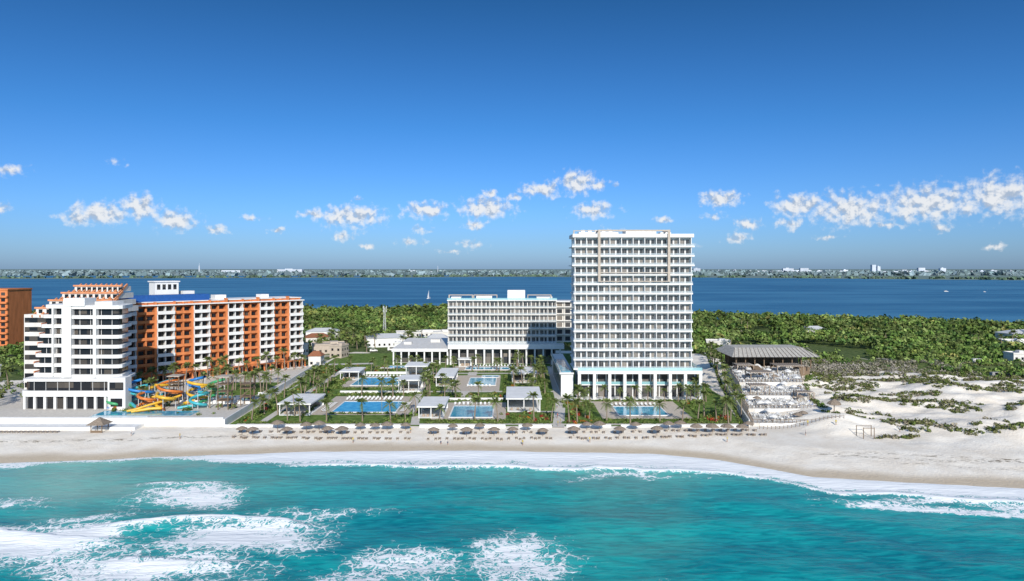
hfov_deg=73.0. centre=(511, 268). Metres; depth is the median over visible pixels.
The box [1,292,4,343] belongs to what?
windows
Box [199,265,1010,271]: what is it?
distant city skyline
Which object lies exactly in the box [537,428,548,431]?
thatched beach umbrella
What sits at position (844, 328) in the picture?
mangrove forest
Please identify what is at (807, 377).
garden shrubs
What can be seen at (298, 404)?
palm tree
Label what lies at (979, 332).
palm tree
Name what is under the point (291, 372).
hotel terrace
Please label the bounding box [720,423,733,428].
thatched beach umbrella
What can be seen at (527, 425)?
thatched beach umbrella
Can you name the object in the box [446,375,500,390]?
pool terrace
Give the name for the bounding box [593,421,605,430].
thatched beach umbrella
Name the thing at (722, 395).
garden path
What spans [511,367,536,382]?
pool pavilion
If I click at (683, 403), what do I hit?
palm tree
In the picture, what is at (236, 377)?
palm tree
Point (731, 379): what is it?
palm tree
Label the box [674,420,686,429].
thatched beach umbrella
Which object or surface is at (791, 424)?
timber fence
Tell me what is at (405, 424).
thatched beach umbrella
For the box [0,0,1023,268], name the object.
sky
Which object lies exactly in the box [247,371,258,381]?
palm tree
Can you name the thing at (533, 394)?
palm tree
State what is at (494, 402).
palm tree
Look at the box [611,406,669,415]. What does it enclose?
swimming pool
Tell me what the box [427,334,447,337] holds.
hip roof
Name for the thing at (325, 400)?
palm tree
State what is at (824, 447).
ground
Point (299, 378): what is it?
palm tree
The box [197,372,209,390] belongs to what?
palm tree
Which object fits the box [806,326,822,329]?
hip roof
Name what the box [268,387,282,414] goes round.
palm tree
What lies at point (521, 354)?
palm tree
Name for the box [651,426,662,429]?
thatched beach umbrella
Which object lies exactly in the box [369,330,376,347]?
palm tree
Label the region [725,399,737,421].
palm tree
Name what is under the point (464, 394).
garden path
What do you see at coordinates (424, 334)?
walls
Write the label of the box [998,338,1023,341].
parapet
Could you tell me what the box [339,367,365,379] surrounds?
pool pavilion
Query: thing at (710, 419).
red flower shrubs
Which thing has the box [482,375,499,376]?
swimming pool
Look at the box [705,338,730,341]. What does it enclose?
parapet
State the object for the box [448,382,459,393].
palm tree
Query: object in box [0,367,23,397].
garden shrubs
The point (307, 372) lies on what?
palm tree
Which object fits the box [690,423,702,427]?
thatched beach umbrella
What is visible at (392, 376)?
palm tree
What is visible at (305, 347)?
walls
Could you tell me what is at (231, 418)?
boundary wall
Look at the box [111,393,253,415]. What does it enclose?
garden shrubs
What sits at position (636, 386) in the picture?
palm tree
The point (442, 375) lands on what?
palm tree
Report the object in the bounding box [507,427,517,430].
thatched beach umbrella
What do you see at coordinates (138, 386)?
palm tree
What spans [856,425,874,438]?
beach volleyball posts
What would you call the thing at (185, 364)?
palm tree
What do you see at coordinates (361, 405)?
palm tree
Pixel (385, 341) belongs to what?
walls
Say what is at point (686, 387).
palm tree
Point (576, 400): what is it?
palm tree
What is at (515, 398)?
pool pavilion
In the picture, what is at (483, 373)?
garden path
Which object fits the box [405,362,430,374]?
pool pavilion
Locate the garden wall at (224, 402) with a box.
[180,392,263,403]
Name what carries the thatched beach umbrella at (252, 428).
on the ground at (824, 447)
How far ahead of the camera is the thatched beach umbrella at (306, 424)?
205.00 m
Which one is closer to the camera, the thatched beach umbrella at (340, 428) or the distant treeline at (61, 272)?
the thatched beach umbrella at (340, 428)
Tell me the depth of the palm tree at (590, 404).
218.68 m
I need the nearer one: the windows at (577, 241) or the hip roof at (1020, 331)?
the windows at (577, 241)
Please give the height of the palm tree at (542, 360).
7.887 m
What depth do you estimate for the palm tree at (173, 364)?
288.38 m
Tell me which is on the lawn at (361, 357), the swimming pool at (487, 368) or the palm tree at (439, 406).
the palm tree at (439, 406)
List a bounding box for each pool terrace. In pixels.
[311,396,414,414]
[341,375,399,386]
[431,402,505,419]
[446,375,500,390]
[454,366,532,370]
[592,401,691,418]
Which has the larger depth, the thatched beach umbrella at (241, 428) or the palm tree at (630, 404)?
the palm tree at (630, 404)
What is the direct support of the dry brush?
on the ground at (824, 447)
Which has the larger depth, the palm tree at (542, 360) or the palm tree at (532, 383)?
the palm tree at (542, 360)
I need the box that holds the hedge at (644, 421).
[238,353,742,423]
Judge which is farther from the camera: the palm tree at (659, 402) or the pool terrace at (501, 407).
the pool terrace at (501, 407)
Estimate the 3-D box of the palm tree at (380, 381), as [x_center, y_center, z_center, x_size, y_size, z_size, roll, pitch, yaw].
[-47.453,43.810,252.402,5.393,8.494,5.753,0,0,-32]
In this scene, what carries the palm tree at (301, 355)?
on the hotel terrace at (291, 372)
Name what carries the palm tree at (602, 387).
on the pool terrace at (670, 407)
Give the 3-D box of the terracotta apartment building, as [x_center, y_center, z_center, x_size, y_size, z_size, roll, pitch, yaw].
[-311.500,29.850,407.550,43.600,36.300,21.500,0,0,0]
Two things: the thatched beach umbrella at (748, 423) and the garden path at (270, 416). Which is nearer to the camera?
the thatched beach umbrella at (748, 423)
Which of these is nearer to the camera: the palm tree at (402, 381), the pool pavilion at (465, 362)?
the palm tree at (402, 381)
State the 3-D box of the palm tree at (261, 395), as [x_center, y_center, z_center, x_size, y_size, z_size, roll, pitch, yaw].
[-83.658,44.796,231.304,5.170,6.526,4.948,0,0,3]
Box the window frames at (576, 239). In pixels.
[576,239,688,367]
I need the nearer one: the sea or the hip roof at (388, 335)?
the sea
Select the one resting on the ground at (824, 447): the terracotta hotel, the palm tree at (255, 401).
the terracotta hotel
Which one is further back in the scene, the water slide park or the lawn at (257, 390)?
the lawn at (257, 390)
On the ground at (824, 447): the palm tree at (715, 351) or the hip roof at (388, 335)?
the palm tree at (715, 351)
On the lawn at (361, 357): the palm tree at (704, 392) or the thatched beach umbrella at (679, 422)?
the palm tree at (704, 392)
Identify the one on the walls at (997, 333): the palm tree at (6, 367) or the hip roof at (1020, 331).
the hip roof at (1020, 331)
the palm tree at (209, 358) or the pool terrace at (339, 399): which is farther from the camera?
the palm tree at (209, 358)
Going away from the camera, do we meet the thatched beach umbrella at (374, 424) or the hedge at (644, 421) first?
the thatched beach umbrella at (374, 424)
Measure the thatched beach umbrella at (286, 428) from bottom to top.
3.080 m
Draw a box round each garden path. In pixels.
[237,423,737,424]
[261,370,341,420]
[323,363,372,364]
[341,373,550,373]
[411,372,432,423]
[431,391,557,391]
[461,392,471,402]
[547,366,564,427]
[715,384,745,421]
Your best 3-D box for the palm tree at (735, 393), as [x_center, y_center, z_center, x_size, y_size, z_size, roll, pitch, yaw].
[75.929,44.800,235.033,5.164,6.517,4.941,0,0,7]
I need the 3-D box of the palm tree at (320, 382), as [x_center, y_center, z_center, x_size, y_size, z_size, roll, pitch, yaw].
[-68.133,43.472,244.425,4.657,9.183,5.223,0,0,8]
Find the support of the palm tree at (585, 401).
on the lawn at (361, 357)
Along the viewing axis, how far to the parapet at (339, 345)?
373.22 m
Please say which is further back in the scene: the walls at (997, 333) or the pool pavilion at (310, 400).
the walls at (997, 333)
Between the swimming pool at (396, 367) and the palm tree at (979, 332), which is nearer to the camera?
the swimming pool at (396, 367)
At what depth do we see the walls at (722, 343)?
418.21 m
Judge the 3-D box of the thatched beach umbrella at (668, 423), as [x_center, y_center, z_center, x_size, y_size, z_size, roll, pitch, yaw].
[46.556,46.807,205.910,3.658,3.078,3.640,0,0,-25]
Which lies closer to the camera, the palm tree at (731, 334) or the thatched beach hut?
the thatched beach hut
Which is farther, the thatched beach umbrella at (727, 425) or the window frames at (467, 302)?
the window frames at (467, 302)
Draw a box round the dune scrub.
[802,358,1023,438]
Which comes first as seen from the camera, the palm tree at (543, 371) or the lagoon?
the palm tree at (543, 371)
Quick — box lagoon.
[0,275,1023,322]
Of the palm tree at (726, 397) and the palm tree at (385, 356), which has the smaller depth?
the palm tree at (726, 397)
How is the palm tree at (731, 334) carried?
on the ground at (824, 447)
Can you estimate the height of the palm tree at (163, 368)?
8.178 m
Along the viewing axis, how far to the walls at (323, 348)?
390.01 m
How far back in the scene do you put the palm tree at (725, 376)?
268.52 m
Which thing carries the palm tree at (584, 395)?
on the lawn at (361, 357)
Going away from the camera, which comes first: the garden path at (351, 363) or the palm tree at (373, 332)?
the garden path at (351, 363)
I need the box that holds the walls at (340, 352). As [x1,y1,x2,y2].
[330,344,347,357]
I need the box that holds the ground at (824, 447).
[0,269,1023,487]
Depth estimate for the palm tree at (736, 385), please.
242.04 m
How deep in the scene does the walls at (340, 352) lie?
371.46 m
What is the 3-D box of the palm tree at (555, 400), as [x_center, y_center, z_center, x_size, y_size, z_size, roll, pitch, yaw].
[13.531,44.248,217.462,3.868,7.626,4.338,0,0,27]
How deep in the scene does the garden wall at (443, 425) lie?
209.60 m
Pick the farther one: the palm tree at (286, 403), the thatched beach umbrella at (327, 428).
the palm tree at (286, 403)
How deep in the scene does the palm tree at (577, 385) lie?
245.93 m
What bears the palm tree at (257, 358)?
on the hotel terrace at (291, 372)
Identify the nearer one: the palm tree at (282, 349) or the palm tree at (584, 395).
the palm tree at (584, 395)
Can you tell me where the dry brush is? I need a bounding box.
[798,358,980,375]
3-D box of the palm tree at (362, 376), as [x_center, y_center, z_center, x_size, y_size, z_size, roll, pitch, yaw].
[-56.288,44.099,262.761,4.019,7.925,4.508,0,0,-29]
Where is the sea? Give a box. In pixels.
[0,451,1023,580]
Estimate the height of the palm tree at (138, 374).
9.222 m
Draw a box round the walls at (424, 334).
[396,331,442,337]
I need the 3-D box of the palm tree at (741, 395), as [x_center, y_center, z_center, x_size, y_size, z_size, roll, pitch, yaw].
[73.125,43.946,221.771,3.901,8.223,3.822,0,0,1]
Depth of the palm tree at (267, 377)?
265.08 m
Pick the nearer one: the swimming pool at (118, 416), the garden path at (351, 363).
the swimming pool at (118, 416)
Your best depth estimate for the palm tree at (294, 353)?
328.75 m
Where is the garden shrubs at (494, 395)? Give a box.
[241,362,734,423]
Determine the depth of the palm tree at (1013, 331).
434.21 m
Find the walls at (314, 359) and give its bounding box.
[308,355,323,365]
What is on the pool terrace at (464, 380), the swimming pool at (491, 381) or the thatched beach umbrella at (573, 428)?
the swimming pool at (491, 381)
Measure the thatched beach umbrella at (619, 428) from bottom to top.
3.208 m
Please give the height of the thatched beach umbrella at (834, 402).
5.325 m
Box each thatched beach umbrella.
[236,426,247,429]
[246,426,258,435]
[271,420,283,429]
[281,426,292,430]
[300,422,311,425]
[312,420,325,424]
[321,426,333,434]
[335,426,348,430]
[354,422,365,426]
[369,423,379,426]
[381,421,393,425]
[400,422,410,429]
[428,427,438,435]
[460,427,472,436]
[488,427,499,430]
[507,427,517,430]
[522,423,532,431]
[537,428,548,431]
[567,426,580,430]
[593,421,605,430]
[614,426,625,430]
[630,422,641,425]
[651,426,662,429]
[663,421,674,424]
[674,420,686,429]
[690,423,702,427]
[706,423,718,427]
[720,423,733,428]
[736,424,748,427]
[743,421,753,428]
[827,399,840,405]
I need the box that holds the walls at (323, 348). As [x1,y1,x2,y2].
[312,342,343,353]
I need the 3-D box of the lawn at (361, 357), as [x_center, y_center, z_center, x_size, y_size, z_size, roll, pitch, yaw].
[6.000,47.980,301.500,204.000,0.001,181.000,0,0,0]
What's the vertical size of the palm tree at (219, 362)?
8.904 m
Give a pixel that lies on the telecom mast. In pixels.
(385, 318)
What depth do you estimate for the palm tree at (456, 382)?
251.51 m
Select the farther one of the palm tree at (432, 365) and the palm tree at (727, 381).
the palm tree at (432, 365)
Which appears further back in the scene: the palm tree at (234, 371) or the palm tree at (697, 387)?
the palm tree at (234, 371)
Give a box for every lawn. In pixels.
[209,382,281,394]
[231,353,739,425]
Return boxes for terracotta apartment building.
[0,288,32,350]
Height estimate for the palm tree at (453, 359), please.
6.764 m
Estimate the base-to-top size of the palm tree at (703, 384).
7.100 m
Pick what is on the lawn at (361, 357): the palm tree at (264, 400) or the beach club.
the palm tree at (264, 400)
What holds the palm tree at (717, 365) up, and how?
on the ground at (824, 447)
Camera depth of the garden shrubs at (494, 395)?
251.76 m
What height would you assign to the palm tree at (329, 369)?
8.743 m
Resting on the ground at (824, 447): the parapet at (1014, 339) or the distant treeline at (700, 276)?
the distant treeline at (700, 276)
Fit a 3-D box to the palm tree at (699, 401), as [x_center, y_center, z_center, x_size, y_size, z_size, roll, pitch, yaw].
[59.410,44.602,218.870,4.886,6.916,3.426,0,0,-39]
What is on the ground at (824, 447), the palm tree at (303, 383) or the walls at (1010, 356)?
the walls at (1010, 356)
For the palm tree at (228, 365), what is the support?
on the hotel terrace at (291, 372)
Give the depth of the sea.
136.59 m
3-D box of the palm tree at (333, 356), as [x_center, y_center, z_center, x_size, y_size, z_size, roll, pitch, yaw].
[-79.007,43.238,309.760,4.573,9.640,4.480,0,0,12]
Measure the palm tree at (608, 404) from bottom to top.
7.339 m
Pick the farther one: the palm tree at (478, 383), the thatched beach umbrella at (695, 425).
the palm tree at (478, 383)
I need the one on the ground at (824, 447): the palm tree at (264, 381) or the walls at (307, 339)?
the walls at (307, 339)
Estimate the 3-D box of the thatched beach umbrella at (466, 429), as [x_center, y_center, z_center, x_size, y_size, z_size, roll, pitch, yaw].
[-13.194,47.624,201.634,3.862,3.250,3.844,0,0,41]
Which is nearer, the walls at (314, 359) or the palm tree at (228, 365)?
the palm tree at (228, 365)
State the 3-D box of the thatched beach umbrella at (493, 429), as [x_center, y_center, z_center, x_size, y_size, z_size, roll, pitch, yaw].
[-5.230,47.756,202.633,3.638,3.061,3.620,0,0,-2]
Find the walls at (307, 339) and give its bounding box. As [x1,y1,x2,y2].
[306,337,328,345]
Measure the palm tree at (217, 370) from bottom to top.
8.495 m
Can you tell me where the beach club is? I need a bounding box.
[716,345,820,425]
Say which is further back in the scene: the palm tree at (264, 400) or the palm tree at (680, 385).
the palm tree at (680, 385)
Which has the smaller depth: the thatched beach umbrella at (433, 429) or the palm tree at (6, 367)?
the thatched beach umbrella at (433, 429)
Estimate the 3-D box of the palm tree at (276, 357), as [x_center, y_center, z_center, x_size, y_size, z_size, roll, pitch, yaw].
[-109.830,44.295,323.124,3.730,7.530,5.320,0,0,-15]
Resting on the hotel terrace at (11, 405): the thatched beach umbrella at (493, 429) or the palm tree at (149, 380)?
the palm tree at (149, 380)
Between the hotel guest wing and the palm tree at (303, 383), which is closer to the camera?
the palm tree at (303, 383)
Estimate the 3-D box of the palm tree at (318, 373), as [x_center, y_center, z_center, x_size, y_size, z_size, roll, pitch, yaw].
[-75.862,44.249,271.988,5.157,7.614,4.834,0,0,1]
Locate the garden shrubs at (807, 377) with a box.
[803,374,839,413]
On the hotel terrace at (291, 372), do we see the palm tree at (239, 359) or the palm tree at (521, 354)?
the palm tree at (239, 359)
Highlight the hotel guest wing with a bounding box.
[447,290,570,342]
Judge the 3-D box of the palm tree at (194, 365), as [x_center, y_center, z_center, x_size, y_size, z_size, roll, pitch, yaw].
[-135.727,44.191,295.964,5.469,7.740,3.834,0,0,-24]
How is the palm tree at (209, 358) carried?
on the hotel terrace at (291, 372)
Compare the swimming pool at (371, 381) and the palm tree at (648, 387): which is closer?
the palm tree at (648, 387)
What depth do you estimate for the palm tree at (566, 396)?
214.50 m
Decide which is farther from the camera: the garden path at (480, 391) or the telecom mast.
the telecom mast
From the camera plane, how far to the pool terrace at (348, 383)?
286.49 m
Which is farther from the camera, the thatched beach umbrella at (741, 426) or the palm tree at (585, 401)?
the palm tree at (585, 401)
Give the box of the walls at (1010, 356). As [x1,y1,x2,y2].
[1004,352,1023,361]
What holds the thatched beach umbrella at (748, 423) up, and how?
on the ground at (824, 447)
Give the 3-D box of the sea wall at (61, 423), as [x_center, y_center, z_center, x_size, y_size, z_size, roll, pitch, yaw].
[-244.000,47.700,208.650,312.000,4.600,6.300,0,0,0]
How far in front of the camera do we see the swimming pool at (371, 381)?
290.76 m
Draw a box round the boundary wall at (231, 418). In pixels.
[224,362,319,426]
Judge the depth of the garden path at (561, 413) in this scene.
238.98 m
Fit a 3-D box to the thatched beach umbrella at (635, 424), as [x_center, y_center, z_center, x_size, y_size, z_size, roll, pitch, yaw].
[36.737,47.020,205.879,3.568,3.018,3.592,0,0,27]
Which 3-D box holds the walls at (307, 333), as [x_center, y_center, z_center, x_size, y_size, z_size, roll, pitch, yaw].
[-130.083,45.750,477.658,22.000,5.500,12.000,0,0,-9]
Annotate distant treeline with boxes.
[0,269,1023,275]
[0,273,1023,279]
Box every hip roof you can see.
[305,333,328,337]
[306,328,339,331]
[308,351,324,355]
[365,333,405,338]
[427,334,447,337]
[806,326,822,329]
[998,329,1023,333]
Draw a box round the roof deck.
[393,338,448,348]
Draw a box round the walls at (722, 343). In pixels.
[706,340,730,346]
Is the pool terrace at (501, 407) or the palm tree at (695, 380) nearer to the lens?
the pool terrace at (501, 407)
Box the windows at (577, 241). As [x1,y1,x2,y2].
[576,240,688,367]
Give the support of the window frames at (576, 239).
in the hotel tower
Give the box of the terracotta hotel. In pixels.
[22,281,307,409]
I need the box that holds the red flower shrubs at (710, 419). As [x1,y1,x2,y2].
[245,364,729,423]
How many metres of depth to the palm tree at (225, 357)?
305.09 m
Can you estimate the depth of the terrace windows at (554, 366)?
285.99 m
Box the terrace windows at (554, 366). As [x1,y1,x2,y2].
[553,361,560,392]
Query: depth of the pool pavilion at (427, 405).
228.37 m
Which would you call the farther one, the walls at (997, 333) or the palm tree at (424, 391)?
the walls at (997, 333)
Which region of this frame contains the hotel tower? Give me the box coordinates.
[551,230,702,399]
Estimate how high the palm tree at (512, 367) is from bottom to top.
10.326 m
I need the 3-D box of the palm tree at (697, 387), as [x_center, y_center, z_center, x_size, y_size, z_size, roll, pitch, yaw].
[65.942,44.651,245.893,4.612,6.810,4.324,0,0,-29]
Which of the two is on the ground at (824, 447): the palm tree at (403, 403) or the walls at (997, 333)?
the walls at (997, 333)
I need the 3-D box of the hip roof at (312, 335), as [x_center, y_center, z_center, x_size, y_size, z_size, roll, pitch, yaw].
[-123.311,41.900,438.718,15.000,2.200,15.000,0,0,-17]
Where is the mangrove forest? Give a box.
[0,303,1023,376]
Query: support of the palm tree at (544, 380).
on the lawn at (361, 357)
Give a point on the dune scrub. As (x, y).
(829, 378)
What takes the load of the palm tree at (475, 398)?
on the lawn at (361, 357)
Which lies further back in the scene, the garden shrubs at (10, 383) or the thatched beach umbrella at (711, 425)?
the garden shrubs at (10, 383)
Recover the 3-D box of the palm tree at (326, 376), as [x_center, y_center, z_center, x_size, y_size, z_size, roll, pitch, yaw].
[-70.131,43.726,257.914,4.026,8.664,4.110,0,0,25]
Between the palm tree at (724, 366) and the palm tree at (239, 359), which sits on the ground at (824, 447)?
the palm tree at (724, 366)
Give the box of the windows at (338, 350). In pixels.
[331,347,347,356]
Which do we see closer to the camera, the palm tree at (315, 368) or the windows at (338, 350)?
the palm tree at (315, 368)
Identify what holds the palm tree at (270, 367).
on the lawn at (257, 390)
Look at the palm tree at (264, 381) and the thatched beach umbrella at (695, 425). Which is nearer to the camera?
the thatched beach umbrella at (695, 425)
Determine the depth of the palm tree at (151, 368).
282.37 m
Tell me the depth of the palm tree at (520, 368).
285.13 m
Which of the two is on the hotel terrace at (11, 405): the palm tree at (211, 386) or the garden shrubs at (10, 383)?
the palm tree at (211, 386)
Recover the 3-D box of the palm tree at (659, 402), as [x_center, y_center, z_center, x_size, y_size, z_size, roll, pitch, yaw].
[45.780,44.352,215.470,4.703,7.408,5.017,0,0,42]
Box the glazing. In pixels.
[396,349,555,362]
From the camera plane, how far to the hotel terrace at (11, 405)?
235.69 m
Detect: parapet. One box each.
[312,340,345,345]
[329,343,348,346]
[396,329,442,333]
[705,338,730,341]
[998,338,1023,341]
[1003,350,1023,353]
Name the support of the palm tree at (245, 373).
on the lawn at (257, 390)
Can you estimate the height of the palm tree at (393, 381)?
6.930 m
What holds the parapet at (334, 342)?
on the walls at (323, 348)
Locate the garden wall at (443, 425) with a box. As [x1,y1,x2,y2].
[225,372,746,427]
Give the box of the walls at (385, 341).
[366,338,404,347]
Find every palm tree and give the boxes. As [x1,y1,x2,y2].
[0,365,11,388]
[134,371,145,384]
[134,385,148,405]
[143,377,158,394]
[144,366,158,382]
[155,365,169,380]
[167,362,179,381]
[179,362,194,381]
[189,363,198,380]
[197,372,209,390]
[201,357,215,379]
[202,382,219,407]
[211,367,223,387]
[214,358,225,375]
[218,366,230,388]
[220,354,229,373]
[222,364,232,373]
[226,369,239,389]
[231,370,239,389]
[232,357,246,374]
[239,371,248,389]
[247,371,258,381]
[248,399,260,418]
[251,356,262,373]
[254,367,264,391]
[255,393,268,411]
[257,397,269,413]
[258,374,271,390]
[260,351,272,371]
[260,371,272,391]
[266,365,275,383]
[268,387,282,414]
[272,355,280,369]
[273,368,282,383]
[276,347,288,370]
[279,374,290,397]
[279,401,291,419]
[287,388,300,415]
[289,352,299,369]
[291,398,307,421]
[296,376,305,393]
[298,354,305,368]
[298,382,308,393]
[301,371,311,390]
[309,366,319,386]
[312,379,324,393]
[314,371,324,388]
[319,375,329,396]
[319,397,333,421]
[326,367,335,388]
[331,355,340,375]
[346,361,352,375]
[349,327,357,344]
[356,398,367,420]
[358,375,369,395]
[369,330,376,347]
[374,377,388,399]
[380,355,387,371]
[383,399,395,421]
[387,375,399,386]
[387,379,399,396]
[393,355,402,371]
[399,379,408,395]
[399,401,409,419]
[408,391,420,412]
[419,389,430,397]
[420,373,429,390]
[423,375,432,395]
[424,371,434,395]
[428,362,435,381]
[434,404,445,419]
[436,373,447,392]
[439,377,451,395]
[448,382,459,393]
[450,356,456,367]
[451,380,460,397]
[469,395,481,420]
[474,381,483,395]
[489,397,498,420]
[508,365,518,386]
[515,366,525,384]
[518,353,524,366]
[523,372,536,386]
[525,391,538,419]
[526,378,538,386]
[530,363,539,376]
[536,370,547,386]
[538,358,546,365]
[538,378,549,392]
[548,397,559,421]
[559,393,573,422]
[568,398,583,421]
[572,384,581,397]
[575,387,586,406]
[579,390,588,399]
[580,399,592,417]
[583,402,595,418]
[598,384,607,401]
[601,398,613,419]
[621,396,638,422]
[630,384,641,401]
[644,385,653,400]
[651,399,665,421]
[673,383,683,401]
[674,400,691,420]
[680,384,692,401]
[690,376,703,397]
[692,385,702,398]
[692,399,705,417]
[695,389,708,415]
[699,382,711,401]
[710,399,722,420]
[712,349,719,364]
[713,362,721,376]
[717,395,731,422]
[719,364,730,384]
[719,371,732,389]
[719,379,731,394]
[725,377,734,389]
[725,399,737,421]
[726,383,740,400]
[727,333,736,344]
[730,391,740,408]
[735,393,746,417]
[879,329,889,340]
[975,330,984,338]
[1007,329,1017,338]
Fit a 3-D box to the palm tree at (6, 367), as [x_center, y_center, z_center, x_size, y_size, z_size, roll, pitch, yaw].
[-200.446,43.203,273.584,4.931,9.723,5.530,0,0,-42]
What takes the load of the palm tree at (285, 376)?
on the lawn at (361, 357)
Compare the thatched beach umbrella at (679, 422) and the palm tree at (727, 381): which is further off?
the palm tree at (727, 381)
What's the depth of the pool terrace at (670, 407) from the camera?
234.00 m
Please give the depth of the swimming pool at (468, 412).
230.15 m
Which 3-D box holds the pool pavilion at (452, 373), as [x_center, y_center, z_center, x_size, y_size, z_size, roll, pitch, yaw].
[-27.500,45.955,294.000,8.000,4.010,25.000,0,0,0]
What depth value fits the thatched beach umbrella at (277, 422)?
205.71 m
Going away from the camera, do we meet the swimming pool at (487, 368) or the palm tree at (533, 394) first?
the palm tree at (533, 394)
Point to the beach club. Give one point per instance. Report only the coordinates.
(751, 356)
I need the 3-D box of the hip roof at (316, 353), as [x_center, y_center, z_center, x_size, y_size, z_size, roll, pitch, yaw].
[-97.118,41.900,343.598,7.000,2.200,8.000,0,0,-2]
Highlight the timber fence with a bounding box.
[759,415,842,428]
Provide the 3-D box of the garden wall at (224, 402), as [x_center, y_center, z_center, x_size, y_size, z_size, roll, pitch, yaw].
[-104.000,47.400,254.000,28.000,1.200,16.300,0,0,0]
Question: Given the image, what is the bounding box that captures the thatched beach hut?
[86,417,112,432]
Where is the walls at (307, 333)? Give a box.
[306,332,340,338]
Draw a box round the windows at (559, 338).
[449,302,569,341]
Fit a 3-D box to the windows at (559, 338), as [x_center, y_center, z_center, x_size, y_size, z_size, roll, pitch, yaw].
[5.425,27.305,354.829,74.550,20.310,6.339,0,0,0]
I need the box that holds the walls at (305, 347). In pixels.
[303,345,307,358]
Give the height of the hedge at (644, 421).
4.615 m
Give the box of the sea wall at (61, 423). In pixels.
[0,417,223,429]
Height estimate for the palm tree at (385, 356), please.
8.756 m
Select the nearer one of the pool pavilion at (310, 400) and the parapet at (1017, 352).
the pool pavilion at (310, 400)
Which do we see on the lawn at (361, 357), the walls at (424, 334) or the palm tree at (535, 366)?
the palm tree at (535, 366)
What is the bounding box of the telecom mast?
[383,306,386,330]
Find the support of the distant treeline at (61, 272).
on the ground at (824, 447)
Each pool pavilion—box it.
[277,394,325,415]
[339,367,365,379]
[397,375,422,390]
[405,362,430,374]
[417,396,449,417]
[435,368,458,385]
[458,357,471,366]
[506,387,541,411]
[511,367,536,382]
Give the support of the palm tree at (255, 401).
on the lawn at (361, 357)
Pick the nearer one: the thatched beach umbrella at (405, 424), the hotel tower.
the thatched beach umbrella at (405, 424)
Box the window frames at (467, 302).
[467,302,500,341]
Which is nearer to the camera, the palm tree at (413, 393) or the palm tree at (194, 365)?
the palm tree at (413, 393)
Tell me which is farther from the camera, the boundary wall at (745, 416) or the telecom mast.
the telecom mast
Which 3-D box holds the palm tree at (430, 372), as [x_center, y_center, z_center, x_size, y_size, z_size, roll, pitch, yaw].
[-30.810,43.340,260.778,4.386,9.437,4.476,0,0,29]
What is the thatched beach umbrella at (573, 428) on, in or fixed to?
on the ground at (824, 447)
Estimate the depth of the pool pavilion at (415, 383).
275.55 m
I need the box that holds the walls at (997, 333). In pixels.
[995,332,1017,338]
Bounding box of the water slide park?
[94,374,267,414]
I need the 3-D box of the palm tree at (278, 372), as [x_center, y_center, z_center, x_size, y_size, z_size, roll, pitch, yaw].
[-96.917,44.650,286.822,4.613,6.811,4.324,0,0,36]
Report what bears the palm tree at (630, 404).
on the lawn at (361, 357)
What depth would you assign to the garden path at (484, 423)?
214.32 m
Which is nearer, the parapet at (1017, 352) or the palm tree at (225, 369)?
the palm tree at (225, 369)
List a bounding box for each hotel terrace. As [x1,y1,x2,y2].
[0,385,297,418]
[181,365,310,383]
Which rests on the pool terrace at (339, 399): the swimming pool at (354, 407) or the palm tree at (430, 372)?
the swimming pool at (354, 407)
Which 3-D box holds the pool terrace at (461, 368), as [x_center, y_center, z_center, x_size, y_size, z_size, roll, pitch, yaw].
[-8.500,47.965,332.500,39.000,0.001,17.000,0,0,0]
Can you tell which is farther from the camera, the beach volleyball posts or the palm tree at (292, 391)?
the palm tree at (292, 391)
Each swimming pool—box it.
[89,416,148,416]
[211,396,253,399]
[331,401,404,412]
[350,377,399,385]
[381,366,407,367]
[448,406,494,417]
[465,367,509,369]
[468,378,496,385]
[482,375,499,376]
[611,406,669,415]
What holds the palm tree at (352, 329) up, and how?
on the ground at (824, 447)
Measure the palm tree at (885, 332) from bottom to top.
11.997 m
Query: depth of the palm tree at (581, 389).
237.57 m
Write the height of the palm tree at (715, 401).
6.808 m
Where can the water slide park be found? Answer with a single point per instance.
(140, 409)
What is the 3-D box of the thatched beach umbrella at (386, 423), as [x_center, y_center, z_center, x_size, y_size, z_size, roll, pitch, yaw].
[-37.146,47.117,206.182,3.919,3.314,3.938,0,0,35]
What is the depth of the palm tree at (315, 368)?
281.68 m
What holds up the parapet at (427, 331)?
on the walls at (424, 334)
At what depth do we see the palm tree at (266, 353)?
318.05 m
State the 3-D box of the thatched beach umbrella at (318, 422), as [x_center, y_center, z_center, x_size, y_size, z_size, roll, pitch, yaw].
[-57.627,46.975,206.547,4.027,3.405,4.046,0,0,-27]
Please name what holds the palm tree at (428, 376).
on the lawn at (361, 357)
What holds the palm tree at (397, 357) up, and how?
on the lawn at (361, 357)
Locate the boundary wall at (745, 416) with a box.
[704,353,749,426]
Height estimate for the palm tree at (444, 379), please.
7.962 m
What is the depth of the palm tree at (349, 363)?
305.66 m
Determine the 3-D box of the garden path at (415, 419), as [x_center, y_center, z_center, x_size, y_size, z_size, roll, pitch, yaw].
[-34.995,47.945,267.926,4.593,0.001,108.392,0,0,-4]
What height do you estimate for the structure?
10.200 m
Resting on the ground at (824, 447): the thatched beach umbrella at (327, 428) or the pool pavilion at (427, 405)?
the thatched beach umbrella at (327, 428)
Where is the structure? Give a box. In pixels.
[392,338,563,364]
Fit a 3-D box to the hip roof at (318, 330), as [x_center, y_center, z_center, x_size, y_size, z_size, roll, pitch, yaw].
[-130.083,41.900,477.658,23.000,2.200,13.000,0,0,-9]
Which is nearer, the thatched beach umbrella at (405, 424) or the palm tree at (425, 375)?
the thatched beach umbrella at (405, 424)

